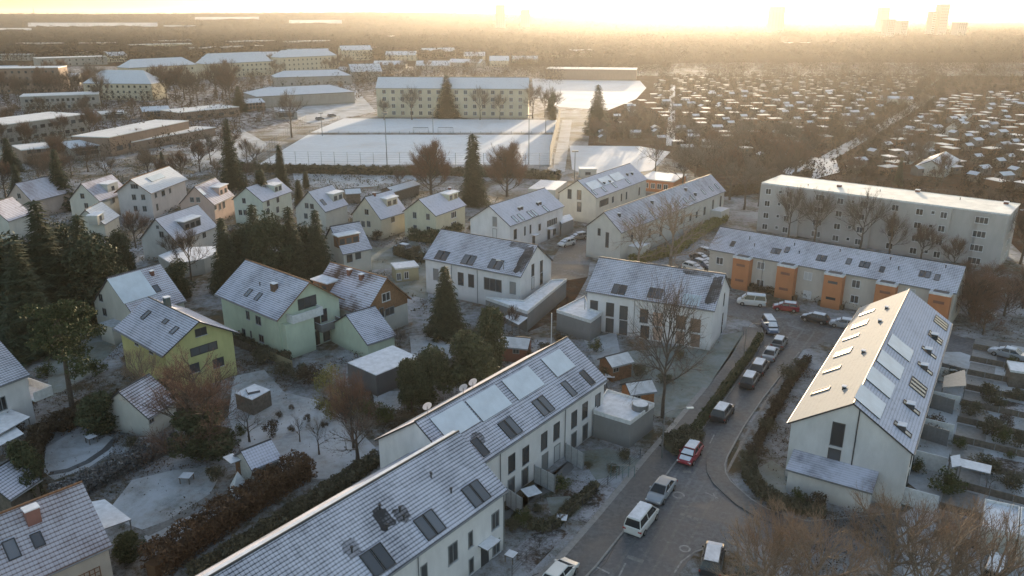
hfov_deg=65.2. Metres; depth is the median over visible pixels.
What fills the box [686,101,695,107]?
allotment hut
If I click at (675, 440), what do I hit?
hedge
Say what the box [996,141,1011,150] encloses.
allotment hut
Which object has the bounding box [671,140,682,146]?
allotment hut
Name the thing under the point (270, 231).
evergreen tree
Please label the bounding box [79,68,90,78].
bare tree
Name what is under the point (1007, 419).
shrub
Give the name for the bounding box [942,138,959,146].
allotment hut
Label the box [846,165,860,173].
allotment hut
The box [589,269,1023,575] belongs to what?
road
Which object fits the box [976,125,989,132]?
allotment hut
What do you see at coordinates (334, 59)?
bare tree
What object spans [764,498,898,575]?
bare tree
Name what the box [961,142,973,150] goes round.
allotment hut
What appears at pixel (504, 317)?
bare tree
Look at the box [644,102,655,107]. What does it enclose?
allotment hut
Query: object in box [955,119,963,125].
allotment hut
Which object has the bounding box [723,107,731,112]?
allotment hut
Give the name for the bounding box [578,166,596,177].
kiosk
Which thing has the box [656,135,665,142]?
allotment hut
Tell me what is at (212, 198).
detached house
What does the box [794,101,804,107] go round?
allotment hut
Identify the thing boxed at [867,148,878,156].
allotment hut
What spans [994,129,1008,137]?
allotment hut
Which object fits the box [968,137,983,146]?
allotment hut
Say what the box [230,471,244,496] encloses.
play tent
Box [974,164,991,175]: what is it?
allotment hut
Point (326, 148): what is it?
snow pitch
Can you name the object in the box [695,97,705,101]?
allotment hut
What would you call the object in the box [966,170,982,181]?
allotment hut
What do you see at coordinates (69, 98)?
school
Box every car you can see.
[392,242,411,249]
[542,557,579,575]
[557,237,575,246]
[569,231,586,240]
[623,501,658,537]
[645,475,677,505]
[677,439,703,465]
[681,260,703,270]
[689,252,708,260]
[692,257,708,269]
[697,246,709,256]
[699,540,725,575]
[709,401,734,423]
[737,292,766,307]
[739,369,759,389]
[750,357,769,375]
[760,313,779,333]
[761,346,779,361]
[770,334,787,349]
[772,300,799,312]
[800,311,829,324]
[829,316,851,327]
[967,306,998,317]
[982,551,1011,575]
[987,345,1023,360]
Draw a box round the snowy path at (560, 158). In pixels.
[552,120,571,171]
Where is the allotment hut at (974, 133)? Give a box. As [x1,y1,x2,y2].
[966,131,978,137]
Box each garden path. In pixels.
[50,438,117,474]
[144,483,230,535]
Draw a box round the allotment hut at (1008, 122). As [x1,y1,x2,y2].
[1000,119,1015,125]
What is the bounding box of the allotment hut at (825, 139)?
[817,134,833,142]
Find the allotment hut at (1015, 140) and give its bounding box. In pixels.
[1008,139,1019,145]
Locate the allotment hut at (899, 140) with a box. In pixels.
[890,138,906,145]
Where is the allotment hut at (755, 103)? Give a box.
[751,102,762,107]
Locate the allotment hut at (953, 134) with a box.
[948,130,959,137]
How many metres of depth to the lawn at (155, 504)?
79.08 m
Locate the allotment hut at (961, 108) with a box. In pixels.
[954,105,966,110]
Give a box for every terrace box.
[485,279,566,330]
[556,295,601,340]
[593,389,654,447]
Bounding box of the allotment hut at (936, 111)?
[929,110,942,116]
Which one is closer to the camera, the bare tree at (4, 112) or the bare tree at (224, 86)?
the bare tree at (4, 112)
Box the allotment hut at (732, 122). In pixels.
[726,120,734,127]
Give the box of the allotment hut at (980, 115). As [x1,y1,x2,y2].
[972,113,986,119]
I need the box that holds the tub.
[631,400,648,412]
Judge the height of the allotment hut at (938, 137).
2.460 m
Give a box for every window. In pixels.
[0,396,7,412]
[98,293,103,302]
[102,308,106,316]
[130,184,137,188]
[189,362,199,372]
[190,341,217,356]
[195,326,207,337]
[212,356,224,368]
[245,310,250,320]
[255,315,261,326]
[259,334,264,343]
[298,294,316,310]
[314,316,319,329]
[315,331,320,345]
[321,308,327,322]
[323,330,330,341]
[347,254,352,262]
[355,252,361,259]
[379,307,384,317]
[382,291,390,302]
[385,306,394,316]
[396,273,400,280]
[404,271,408,278]
[420,562,427,575]
[433,268,438,280]
[448,540,458,566]
[451,211,455,218]
[458,272,463,285]
[468,274,473,287]
[468,530,473,549]
[468,556,474,575]
[484,277,501,292]
[491,509,500,531]
[492,216,496,226]
[492,228,496,237]
[492,537,500,557]
[508,452,515,474]
[508,475,514,492]
[509,281,515,294]
[514,229,516,239]
[521,465,528,487]
[522,445,529,466]
[531,264,534,276]
[531,277,534,289]
[540,260,542,272]
[540,272,542,284]
[541,430,547,451]
[542,451,547,469]
[547,217,556,227]
[553,421,559,441]
[554,443,559,462]
[567,189,571,198]
[571,410,577,429]
[571,430,576,447]
[576,202,581,211]
[577,190,581,199]
[582,401,587,420]
[582,422,587,441]
[590,300,597,310]
[595,392,600,407]
[599,197,608,206]
[605,232,608,247]
[605,318,613,332]
[606,302,613,317]
[619,305,627,320]
[619,320,627,335]
[639,309,647,323]
[639,324,649,339]
[652,311,662,327]
[652,326,662,341]
[674,330,684,345]
[675,314,685,330]
[689,333,700,347]
[690,317,701,334]
[716,256,723,265]
[755,279,763,286]
[757,261,764,269]
[762,223,767,229]
[763,212,768,218]
[764,200,769,206]
[765,188,771,194]
[781,227,787,233]
[802,290,811,299]
[803,271,812,280]
[810,230,820,237]
[827,447,840,461]
[829,421,845,448]
[832,235,838,241]
[833,223,840,229]
[834,210,841,217]
[837,198,843,204]
[849,295,858,303]
[850,279,860,288]
[854,238,860,244]
[855,226,861,233]
[885,242,892,249]
[891,204,898,211]
[908,247,916,254]
[913,221,920,228]
[915,208,923,215]
[932,251,940,258]
[937,225,944,232]
[940,211,947,218]
[967,256,980,264]
[969,244,983,252]
[971,230,985,238]
[974,216,988,224]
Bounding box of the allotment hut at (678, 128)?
[674,125,685,132]
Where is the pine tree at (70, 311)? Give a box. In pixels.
[15,298,106,408]
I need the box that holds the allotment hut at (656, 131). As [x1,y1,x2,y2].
[651,128,659,136]
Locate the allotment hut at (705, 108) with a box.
[701,107,709,113]
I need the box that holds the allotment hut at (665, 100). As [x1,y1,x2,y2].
[661,99,670,104]
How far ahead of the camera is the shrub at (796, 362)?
107.04 m
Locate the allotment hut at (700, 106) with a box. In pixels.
[697,104,706,110]
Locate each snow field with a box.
[0,28,31,29]
[28,23,157,26]
[163,25,194,26]
[195,17,258,19]
[289,20,341,22]
[570,145,669,172]
[785,158,838,177]
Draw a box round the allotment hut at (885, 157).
[881,154,896,161]
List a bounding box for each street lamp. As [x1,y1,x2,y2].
[661,407,693,457]
[743,322,768,355]
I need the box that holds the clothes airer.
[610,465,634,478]
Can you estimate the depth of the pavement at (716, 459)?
86.22 m
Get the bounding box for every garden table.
[84,434,97,444]
[178,472,193,484]
[504,549,517,564]
[520,485,541,502]
[556,514,567,526]
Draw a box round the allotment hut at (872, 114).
[865,113,874,119]
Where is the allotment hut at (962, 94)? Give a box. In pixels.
[961,93,971,96]
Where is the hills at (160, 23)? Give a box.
[24,17,344,29]
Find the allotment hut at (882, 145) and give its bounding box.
[881,141,892,149]
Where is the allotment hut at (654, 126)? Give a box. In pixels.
[650,125,659,129]
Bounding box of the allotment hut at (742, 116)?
[739,114,747,120]
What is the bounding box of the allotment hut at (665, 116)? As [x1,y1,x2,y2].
[660,114,668,120]
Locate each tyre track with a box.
[611,326,783,575]
[632,328,794,575]
[649,330,803,575]
[670,332,814,575]
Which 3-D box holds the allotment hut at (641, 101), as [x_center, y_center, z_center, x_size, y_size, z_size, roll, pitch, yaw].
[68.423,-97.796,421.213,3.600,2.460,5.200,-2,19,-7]
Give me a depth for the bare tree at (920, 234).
150.35 m
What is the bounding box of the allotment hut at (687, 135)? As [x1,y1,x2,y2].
[686,134,698,141]
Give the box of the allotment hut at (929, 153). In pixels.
[917,148,934,157]
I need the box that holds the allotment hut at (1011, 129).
[1001,126,1016,133]
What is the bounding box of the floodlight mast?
[382,112,387,164]
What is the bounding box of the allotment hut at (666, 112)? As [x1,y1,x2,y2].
[658,111,669,117]
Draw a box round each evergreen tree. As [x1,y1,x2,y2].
[0,230,34,269]
[4,439,45,497]
[48,221,107,271]
[54,230,131,325]
[73,389,118,439]
[105,227,136,269]
[111,529,146,565]
[156,377,175,394]
[165,257,196,298]
[165,404,234,461]
[229,223,247,266]
[246,209,296,273]
[295,221,311,265]
[395,357,430,411]
[405,343,454,407]
[447,328,500,388]
[467,303,508,371]
[545,91,557,119]
[550,174,556,180]
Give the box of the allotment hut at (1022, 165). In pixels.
[1017,161,1023,169]
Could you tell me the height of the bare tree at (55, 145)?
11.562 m
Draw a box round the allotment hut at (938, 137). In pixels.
[930,134,946,141]
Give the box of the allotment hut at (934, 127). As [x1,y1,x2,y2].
[929,125,942,132]
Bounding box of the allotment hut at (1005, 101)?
[1001,98,1010,103]
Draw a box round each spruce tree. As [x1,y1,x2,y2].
[274,145,292,190]
[458,133,490,208]
[892,157,903,185]
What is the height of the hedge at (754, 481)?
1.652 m
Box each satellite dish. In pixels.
[423,402,431,412]
[459,384,466,392]
[469,378,476,385]
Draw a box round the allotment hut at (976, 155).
[970,153,982,162]
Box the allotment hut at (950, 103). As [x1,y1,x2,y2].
[949,101,960,106]
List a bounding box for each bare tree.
[0,69,10,96]
[0,104,18,116]
[0,108,10,116]
[0,122,11,149]
[0,158,17,197]
[7,79,19,102]
[7,164,24,193]
[8,74,24,98]
[11,119,40,143]
[13,76,40,93]
[16,62,30,65]
[23,147,46,175]
[23,154,45,177]
[28,97,46,112]
[29,73,51,92]
[31,153,67,176]
[32,66,51,90]
[39,72,60,92]
[39,147,71,171]
[40,60,58,65]
[40,135,64,149]
[45,136,68,156]
[48,115,69,137]
[50,69,67,90]
[53,101,70,111]
[54,58,69,67]
[58,69,79,87]
[58,149,80,174]
[61,73,85,90]
[68,141,99,171]
[73,99,90,111]
[73,108,104,131]
[77,94,93,110]
[79,61,100,73]
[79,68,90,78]
[81,73,91,82]
[84,72,112,100]
[89,66,104,76]
[89,152,120,174]
[90,85,104,97]
[90,110,104,130]
[107,107,120,126]
[118,209,151,247]
[120,345,167,382]
[122,342,249,477]
[124,98,137,110]
[133,145,155,172]
[136,149,151,172]
[146,65,167,76]
[152,73,174,102]
[152,158,166,169]
[155,234,179,250]
[156,63,173,74]
[157,66,181,101]
[161,61,194,100]
[161,149,191,174]
[167,227,212,280]
[174,74,206,100]
[183,72,214,104]
[184,140,212,171]
[190,132,226,164]
[197,60,221,92]
[208,63,230,97]
[208,155,224,179]
[213,65,240,96]
[213,68,235,102]
[215,73,235,100]
[215,125,241,142]
[218,58,243,88]
[230,403,272,441]
[237,138,248,156]
[240,158,254,179]
[241,142,265,162]
[265,61,282,73]
[269,89,308,137]
[290,417,303,441]
[306,416,329,454]
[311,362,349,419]
[317,364,386,448]
[319,58,328,68]
[320,407,380,459]
[327,60,334,68]
[330,55,341,67]
[341,57,354,66]
[367,56,376,62]
[376,98,390,111]
[391,328,407,346]
[393,169,405,183]
[398,59,408,73]
[398,85,420,119]
[400,136,459,194]
[423,58,432,70]
[469,56,480,69]
[469,85,492,119]
[481,136,532,196]
[489,91,507,118]
[499,308,509,330]
[504,304,520,333]
[521,83,545,117]
[536,88,554,117]
[541,86,565,104]
[588,117,601,143]
[598,117,606,132]
[603,125,614,144]
[610,211,671,261]
[616,115,634,140]
[621,269,714,417]
[624,103,643,120]
[625,194,723,266]
[626,115,640,138]
[634,132,674,170]
[646,109,658,125]
[656,138,706,183]
[664,119,679,138]
[674,112,707,152]
[681,138,709,176]
[688,135,746,176]
[698,155,729,177]
[700,126,726,156]
[700,151,724,177]
[705,500,810,575]
[708,144,752,199]
[711,125,739,147]
[722,150,772,209]
[724,134,747,148]
[724,492,814,575]
[726,129,760,166]
[730,115,764,145]
[744,150,781,206]
[747,127,776,163]
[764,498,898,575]
[768,119,800,141]
[771,118,792,139]
[772,117,801,139]
[772,151,798,176]
[775,184,814,236]
[785,139,819,173]
[791,124,809,138]
[792,140,815,171]
[792,188,844,241]
[797,120,831,163]
[803,93,816,105]
[833,187,894,248]
[838,112,856,131]
[839,173,857,183]
[839,480,967,575]
[842,83,854,96]
[843,115,859,130]
[843,155,868,181]
[847,494,1004,575]
[853,127,877,152]
[856,109,869,123]
[864,179,876,185]
[876,90,889,104]
[876,208,917,252]
[884,123,910,148]
[897,98,903,106]
[899,91,909,101]
[902,129,929,162]
[908,137,936,162]
[909,147,929,164]
[909,222,951,258]
[915,92,932,110]
[918,489,1011,569]
[920,494,1023,575]
[922,112,937,129]
[922,132,937,145]
[922,186,960,194]
[927,166,948,189]
[932,152,955,185]
[937,234,969,263]
[955,265,1017,321]
[958,257,985,279]
[961,281,993,316]
[963,270,1006,307]
[964,297,1006,334]
[975,260,1015,290]
[980,186,1002,199]
[992,272,1023,315]
[996,141,1020,164]
[1009,263,1023,308]
[1010,200,1023,263]
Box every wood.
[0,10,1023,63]
[329,42,1023,84]
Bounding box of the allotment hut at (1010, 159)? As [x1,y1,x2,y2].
[1002,153,1015,162]
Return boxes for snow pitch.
[260,135,552,164]
[310,118,556,132]
[532,78,645,109]
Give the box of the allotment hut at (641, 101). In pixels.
[637,99,646,104]
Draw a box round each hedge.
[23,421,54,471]
[46,428,180,493]
[51,387,118,431]
[136,448,317,575]
[184,449,379,575]
[232,330,292,359]
[240,162,561,179]
[392,245,425,262]
[407,222,463,243]
[526,479,599,532]
[628,214,729,262]
[659,423,705,455]
[689,331,764,430]
[722,168,814,196]
[728,278,861,306]
[739,449,827,518]
[751,354,811,447]
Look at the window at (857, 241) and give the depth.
163.21 m
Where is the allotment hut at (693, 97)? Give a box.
[691,95,700,99]
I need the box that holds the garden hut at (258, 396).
[235,384,271,414]
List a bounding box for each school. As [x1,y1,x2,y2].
[0,66,69,93]
[19,91,100,111]
[33,55,107,65]
[74,51,106,55]
[128,43,192,46]
[189,45,260,55]
[228,40,272,42]
[283,40,329,42]
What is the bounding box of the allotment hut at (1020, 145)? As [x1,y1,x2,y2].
[1013,143,1023,148]
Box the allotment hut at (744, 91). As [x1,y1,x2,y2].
[740,90,748,94]
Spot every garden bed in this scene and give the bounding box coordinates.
[514,528,568,573]
[549,480,615,522]
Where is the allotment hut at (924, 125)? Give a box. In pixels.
[920,123,935,128]
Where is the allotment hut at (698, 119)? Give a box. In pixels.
[693,118,705,122]
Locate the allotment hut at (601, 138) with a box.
[598,134,605,142]
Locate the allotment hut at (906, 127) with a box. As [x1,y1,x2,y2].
[903,125,917,130]
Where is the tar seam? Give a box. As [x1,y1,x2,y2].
[594,539,618,573]
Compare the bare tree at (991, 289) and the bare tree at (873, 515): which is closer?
the bare tree at (873, 515)
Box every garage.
[158,246,215,277]
[331,305,395,356]
[347,345,415,395]
[528,180,566,198]
[560,214,573,236]
[977,499,1019,555]
[1014,507,1023,564]
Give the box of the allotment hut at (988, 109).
[984,107,992,111]
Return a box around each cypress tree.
[251,169,266,186]
[293,180,303,204]
[302,171,309,188]
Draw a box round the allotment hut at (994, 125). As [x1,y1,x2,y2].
[986,122,998,129]
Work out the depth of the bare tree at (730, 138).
251.88 m
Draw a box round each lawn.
[44,433,112,479]
[48,324,119,399]
[49,436,158,489]
[113,466,216,529]
[144,488,255,554]
[228,370,375,478]
[371,241,423,269]
[373,390,400,409]
[390,251,427,298]
[410,334,455,358]
[546,496,583,520]
[581,448,638,479]
[584,333,619,365]
[620,338,718,417]
[704,332,742,387]
[758,460,787,495]
[987,478,1023,496]
[993,456,1023,472]
[996,415,1023,429]
[998,400,1023,411]
[1002,440,1023,450]
[1011,345,1023,351]
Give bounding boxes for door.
[235,461,240,474]
[481,548,488,566]
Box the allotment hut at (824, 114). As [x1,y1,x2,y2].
[823,111,836,116]
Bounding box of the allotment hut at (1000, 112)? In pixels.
[998,110,1007,115]
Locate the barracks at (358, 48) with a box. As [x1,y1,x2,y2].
[338,45,372,60]
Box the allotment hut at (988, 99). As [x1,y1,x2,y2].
[986,97,995,101]
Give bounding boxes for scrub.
[0,67,522,156]
[0,158,498,314]
[0,321,554,518]
[513,220,726,556]
[605,71,1023,210]
[740,362,973,575]
[906,263,1023,507]
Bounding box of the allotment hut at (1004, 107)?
[996,106,1009,111]
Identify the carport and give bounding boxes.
[92,499,131,552]
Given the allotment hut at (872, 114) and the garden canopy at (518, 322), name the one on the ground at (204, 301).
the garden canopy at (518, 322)
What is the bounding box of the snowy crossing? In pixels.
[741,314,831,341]
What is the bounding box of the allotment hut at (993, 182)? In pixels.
[984,177,1006,189]
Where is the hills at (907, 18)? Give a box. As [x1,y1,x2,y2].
[674,16,1023,20]
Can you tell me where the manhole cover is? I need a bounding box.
[672,491,684,498]
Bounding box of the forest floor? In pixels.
[0,21,1022,65]
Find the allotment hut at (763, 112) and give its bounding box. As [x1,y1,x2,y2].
[758,110,767,113]
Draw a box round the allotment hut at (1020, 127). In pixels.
[1015,123,1023,130]
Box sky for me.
[0,0,1023,17]
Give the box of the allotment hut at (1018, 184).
[1014,180,1023,190]
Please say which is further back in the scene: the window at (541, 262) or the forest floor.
the forest floor
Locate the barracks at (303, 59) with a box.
[271,49,336,71]
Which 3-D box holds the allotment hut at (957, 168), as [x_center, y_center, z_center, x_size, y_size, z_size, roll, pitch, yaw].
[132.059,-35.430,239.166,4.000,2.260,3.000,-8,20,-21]
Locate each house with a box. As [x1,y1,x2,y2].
[0,196,30,239]
[0,341,52,429]
[0,480,112,575]
[6,175,71,216]
[67,174,122,215]
[70,201,119,238]
[91,263,186,344]
[112,295,239,394]
[114,166,187,217]
[139,204,217,260]
[178,177,234,222]
[195,430,508,575]
[214,259,345,358]
[232,177,292,223]
[294,184,348,230]
[310,261,411,329]
[323,221,372,271]
[351,189,405,238]
[374,60,407,69]
[374,336,608,501]
[391,260,418,281]
[402,187,466,236]
[415,60,450,69]
[423,229,553,304]
[450,59,485,67]
[468,187,564,243]
[489,56,508,66]
[501,335,532,361]
[558,163,647,222]
[584,256,731,349]
[585,174,728,259]
[597,350,634,381]
[619,378,657,402]
[785,289,965,511]
[1005,360,1023,388]
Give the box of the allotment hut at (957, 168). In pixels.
[950,165,963,173]
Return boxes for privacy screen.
[506,487,522,514]
[534,464,555,492]
[565,443,584,470]
[921,424,949,446]
[930,393,954,413]
[941,362,966,376]
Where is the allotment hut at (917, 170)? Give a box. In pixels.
[910,165,925,175]
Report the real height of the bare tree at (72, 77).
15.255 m
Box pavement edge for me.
[536,387,706,575]
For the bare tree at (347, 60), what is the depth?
607.41 m
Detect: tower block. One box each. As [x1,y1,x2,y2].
[495,5,504,27]
[520,10,529,28]
[767,6,785,32]
[875,7,890,31]
[880,19,895,36]
[894,21,908,35]
[925,11,937,34]
[934,4,950,34]
[951,22,967,36]
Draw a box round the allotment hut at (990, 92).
[986,91,993,95]
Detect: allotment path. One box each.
[666,85,674,145]
[820,96,932,158]
[909,112,975,164]
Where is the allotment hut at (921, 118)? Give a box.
[914,115,923,122]
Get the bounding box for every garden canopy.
[504,314,527,335]
[941,370,965,398]
[947,454,961,479]
[955,458,991,487]
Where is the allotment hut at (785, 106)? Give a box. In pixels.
[783,104,792,110]
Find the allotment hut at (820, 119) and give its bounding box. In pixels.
[817,117,828,123]
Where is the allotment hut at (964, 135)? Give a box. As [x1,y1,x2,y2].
[961,133,973,140]
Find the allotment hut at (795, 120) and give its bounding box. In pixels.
[792,117,800,122]
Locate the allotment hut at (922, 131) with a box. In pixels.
[910,129,926,135]
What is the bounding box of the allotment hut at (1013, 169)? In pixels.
[1008,165,1022,176]
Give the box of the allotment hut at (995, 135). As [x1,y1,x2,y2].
[987,132,998,140]
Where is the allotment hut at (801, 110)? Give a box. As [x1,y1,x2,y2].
[797,108,807,113]
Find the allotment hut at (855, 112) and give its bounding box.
[848,110,859,115]
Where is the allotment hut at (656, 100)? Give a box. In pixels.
[654,97,663,102]
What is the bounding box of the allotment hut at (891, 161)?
[886,160,906,168]
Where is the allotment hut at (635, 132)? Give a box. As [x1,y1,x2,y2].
[629,130,640,137]
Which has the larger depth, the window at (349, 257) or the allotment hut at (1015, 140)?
the allotment hut at (1015, 140)
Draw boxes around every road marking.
[626,555,643,562]
[674,543,723,572]
[679,545,690,551]
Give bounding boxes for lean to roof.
[0,410,30,434]
[0,427,23,445]
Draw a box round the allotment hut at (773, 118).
[768,117,781,123]
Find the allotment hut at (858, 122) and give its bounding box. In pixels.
[854,117,865,124]
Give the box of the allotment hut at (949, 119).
[946,116,958,123]
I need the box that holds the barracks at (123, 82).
[82,70,167,100]
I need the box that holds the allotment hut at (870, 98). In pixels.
[866,97,876,101]
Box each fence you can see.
[233,338,268,358]
[256,115,306,161]
[256,151,553,167]
[268,352,292,366]
[306,117,337,133]
[512,449,640,568]
[549,110,559,165]
[696,339,754,421]
[932,529,1014,556]
[938,501,980,519]
[943,480,1023,504]
[948,454,1023,479]
[953,433,1023,456]
[956,416,1023,434]
[961,398,1023,417]
[964,384,1023,400]
[967,369,1007,381]
[969,355,1006,367]
[972,343,990,350]
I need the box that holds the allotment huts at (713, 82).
[654,75,922,94]
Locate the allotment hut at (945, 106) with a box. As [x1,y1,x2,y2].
[936,104,946,110]
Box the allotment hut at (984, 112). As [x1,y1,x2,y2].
[981,111,991,116]
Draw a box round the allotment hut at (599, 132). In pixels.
[598,129,606,136]
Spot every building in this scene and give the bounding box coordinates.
[0,54,36,60]
[12,142,60,163]
[61,139,100,159]
[97,110,127,121]
[104,51,126,61]
[139,105,169,119]
[232,98,265,110]
[261,51,278,55]
[274,107,297,119]
[375,77,529,117]
[385,51,416,60]
[420,47,455,57]
[464,52,484,59]
[512,56,537,63]
[551,49,591,57]
[644,171,686,191]
[708,226,967,322]
[756,175,1020,269]
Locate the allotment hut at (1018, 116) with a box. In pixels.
[1015,114,1023,119]
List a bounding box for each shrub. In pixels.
[7,412,24,431]
[32,361,56,377]
[37,410,72,433]
[84,358,108,376]
[120,435,139,449]
[205,465,226,481]
[226,227,235,237]
[230,437,241,445]
[233,423,246,436]
[251,348,276,365]
[261,418,278,437]
[268,361,291,377]
[284,362,310,381]
[295,362,330,385]
[304,413,310,421]
[320,420,328,427]
[352,399,381,416]
[371,229,382,239]
[375,402,395,423]
[391,418,407,428]
[411,245,422,252]
[504,516,520,532]
[511,506,531,527]
[524,345,533,355]
[532,503,543,511]
[537,342,549,349]
[554,330,565,341]
[555,473,571,489]
[561,498,580,512]
[584,461,592,468]
[587,336,603,352]
[599,366,608,374]
[606,462,618,473]
[616,447,629,461]
[632,364,650,376]
[656,373,674,384]
[674,350,686,360]
[743,441,769,458]
[758,417,779,431]
[764,496,788,512]
[766,393,786,412]
[776,363,800,381]
[789,486,808,502]
[790,358,807,368]
[803,490,828,512]
[912,456,926,474]
[927,412,947,427]
[927,465,970,494]
[942,367,961,379]
[951,436,967,449]
[960,400,987,416]
[967,452,1003,477]
[976,414,1013,437]
[979,381,1003,399]
[984,394,1008,407]
[991,426,1014,444]
[993,471,1023,492]
[999,413,1014,426]
[1003,451,1016,458]
[1004,387,1023,400]
[1006,355,1019,361]
[1012,429,1023,447]
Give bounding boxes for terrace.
[504,461,573,526]
[935,511,974,538]
[941,489,977,509]
[949,463,980,485]
[951,443,983,461]
[955,423,985,441]
[959,407,988,421]
[963,390,990,403]
[966,376,993,386]
[969,362,995,373]
[972,349,996,359]
[974,338,998,346]
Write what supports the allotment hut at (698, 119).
on the allotment ground at (648, 82)
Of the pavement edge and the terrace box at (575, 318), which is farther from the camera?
the terrace box at (575, 318)
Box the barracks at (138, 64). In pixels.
[117,57,197,82]
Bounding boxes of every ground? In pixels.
[0,63,1023,575]
[0,66,590,143]
[588,76,929,186]
[817,76,1023,252]
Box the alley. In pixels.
[528,277,587,331]
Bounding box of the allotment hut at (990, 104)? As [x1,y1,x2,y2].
[985,103,995,108]
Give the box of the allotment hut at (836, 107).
[830,105,841,110]
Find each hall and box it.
[0,112,88,146]
[72,119,188,156]
[130,126,215,151]
[160,104,239,120]
[243,85,354,107]
[271,69,351,86]
[347,63,381,81]
[546,67,636,80]
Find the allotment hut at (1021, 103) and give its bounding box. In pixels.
[1015,102,1023,108]
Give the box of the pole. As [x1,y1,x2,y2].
[551,313,551,343]
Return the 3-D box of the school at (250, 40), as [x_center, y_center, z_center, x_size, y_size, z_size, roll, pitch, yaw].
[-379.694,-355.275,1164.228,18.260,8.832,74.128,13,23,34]
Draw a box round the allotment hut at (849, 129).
[845,125,855,131]
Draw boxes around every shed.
[0,459,42,511]
[101,373,178,436]
[223,438,279,484]
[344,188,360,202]
[379,180,420,199]
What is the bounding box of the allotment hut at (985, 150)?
[981,146,999,155]
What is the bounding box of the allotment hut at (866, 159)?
[851,157,868,166]
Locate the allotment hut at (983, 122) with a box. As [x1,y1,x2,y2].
[978,120,990,124]
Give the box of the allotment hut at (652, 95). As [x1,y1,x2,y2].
[650,93,656,97]
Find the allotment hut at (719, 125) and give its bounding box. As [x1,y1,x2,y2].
[711,124,722,130]
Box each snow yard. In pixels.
[0,130,93,162]
[189,128,266,167]
[254,85,375,123]
[293,173,415,188]
[897,498,1023,575]
[908,352,1023,508]
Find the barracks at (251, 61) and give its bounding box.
[195,52,273,78]
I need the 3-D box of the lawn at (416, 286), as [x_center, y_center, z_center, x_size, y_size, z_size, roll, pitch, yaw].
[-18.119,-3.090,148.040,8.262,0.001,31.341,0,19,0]
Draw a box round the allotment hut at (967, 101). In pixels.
[963,99,974,103]
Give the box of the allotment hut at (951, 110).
[946,108,958,113]
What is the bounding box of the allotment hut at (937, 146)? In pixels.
[934,143,952,150]
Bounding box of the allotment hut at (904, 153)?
[901,151,916,160]
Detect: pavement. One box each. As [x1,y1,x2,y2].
[565,326,761,575]
[706,349,905,533]
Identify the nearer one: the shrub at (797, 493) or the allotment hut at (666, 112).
the shrub at (797, 493)
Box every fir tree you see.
[0,138,24,173]
[0,234,13,345]
[0,239,77,366]
[20,200,85,325]
[47,149,75,212]
[66,214,108,320]
[159,152,164,166]
[205,218,240,295]
[217,118,249,191]
[231,87,251,112]
[237,204,270,266]
[277,206,315,282]
[304,210,336,281]
[421,266,470,343]
[430,75,462,118]
[582,84,612,136]
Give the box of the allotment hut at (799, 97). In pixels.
[794,95,802,99]
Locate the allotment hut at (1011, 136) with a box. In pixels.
[1008,133,1021,140]
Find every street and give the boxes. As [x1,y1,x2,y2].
[219,237,426,253]
[551,229,589,279]
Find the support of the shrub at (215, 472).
on the ground at (204, 301)
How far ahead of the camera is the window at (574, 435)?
87.14 m
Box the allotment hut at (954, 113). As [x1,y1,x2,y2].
[952,111,966,115]
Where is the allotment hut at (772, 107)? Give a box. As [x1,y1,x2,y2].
[764,105,776,110]
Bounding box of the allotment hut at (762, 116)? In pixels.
[756,114,769,120]
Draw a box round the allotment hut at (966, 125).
[961,121,970,128]
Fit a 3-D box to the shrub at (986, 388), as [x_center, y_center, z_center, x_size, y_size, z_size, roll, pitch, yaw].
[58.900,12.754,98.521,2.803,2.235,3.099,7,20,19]
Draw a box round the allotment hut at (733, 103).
[727,102,738,106]
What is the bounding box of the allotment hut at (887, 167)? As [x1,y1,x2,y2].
[877,164,897,174]
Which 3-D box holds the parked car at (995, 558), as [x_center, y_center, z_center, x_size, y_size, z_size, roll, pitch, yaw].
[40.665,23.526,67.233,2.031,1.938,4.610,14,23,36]
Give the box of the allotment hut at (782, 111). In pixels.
[780,110,788,115]
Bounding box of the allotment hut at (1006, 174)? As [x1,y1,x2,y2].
[994,171,1014,181]
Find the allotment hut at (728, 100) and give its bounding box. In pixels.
[723,99,733,104]
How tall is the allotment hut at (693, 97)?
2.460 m
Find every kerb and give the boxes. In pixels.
[585,328,763,575]
[724,352,895,520]
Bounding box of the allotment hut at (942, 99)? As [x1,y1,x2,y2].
[939,98,949,103]
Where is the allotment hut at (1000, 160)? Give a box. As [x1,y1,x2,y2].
[992,157,1006,166]
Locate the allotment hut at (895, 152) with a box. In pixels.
[888,149,903,156]
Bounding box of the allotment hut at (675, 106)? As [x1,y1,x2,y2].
[672,104,681,109]
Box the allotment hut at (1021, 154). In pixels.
[1016,149,1023,156]
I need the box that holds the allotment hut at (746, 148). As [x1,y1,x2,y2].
[739,146,752,153]
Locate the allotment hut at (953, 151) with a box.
[940,146,960,155]
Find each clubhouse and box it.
[880,95,913,104]
[917,151,959,177]
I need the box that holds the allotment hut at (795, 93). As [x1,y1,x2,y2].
[790,92,799,97]

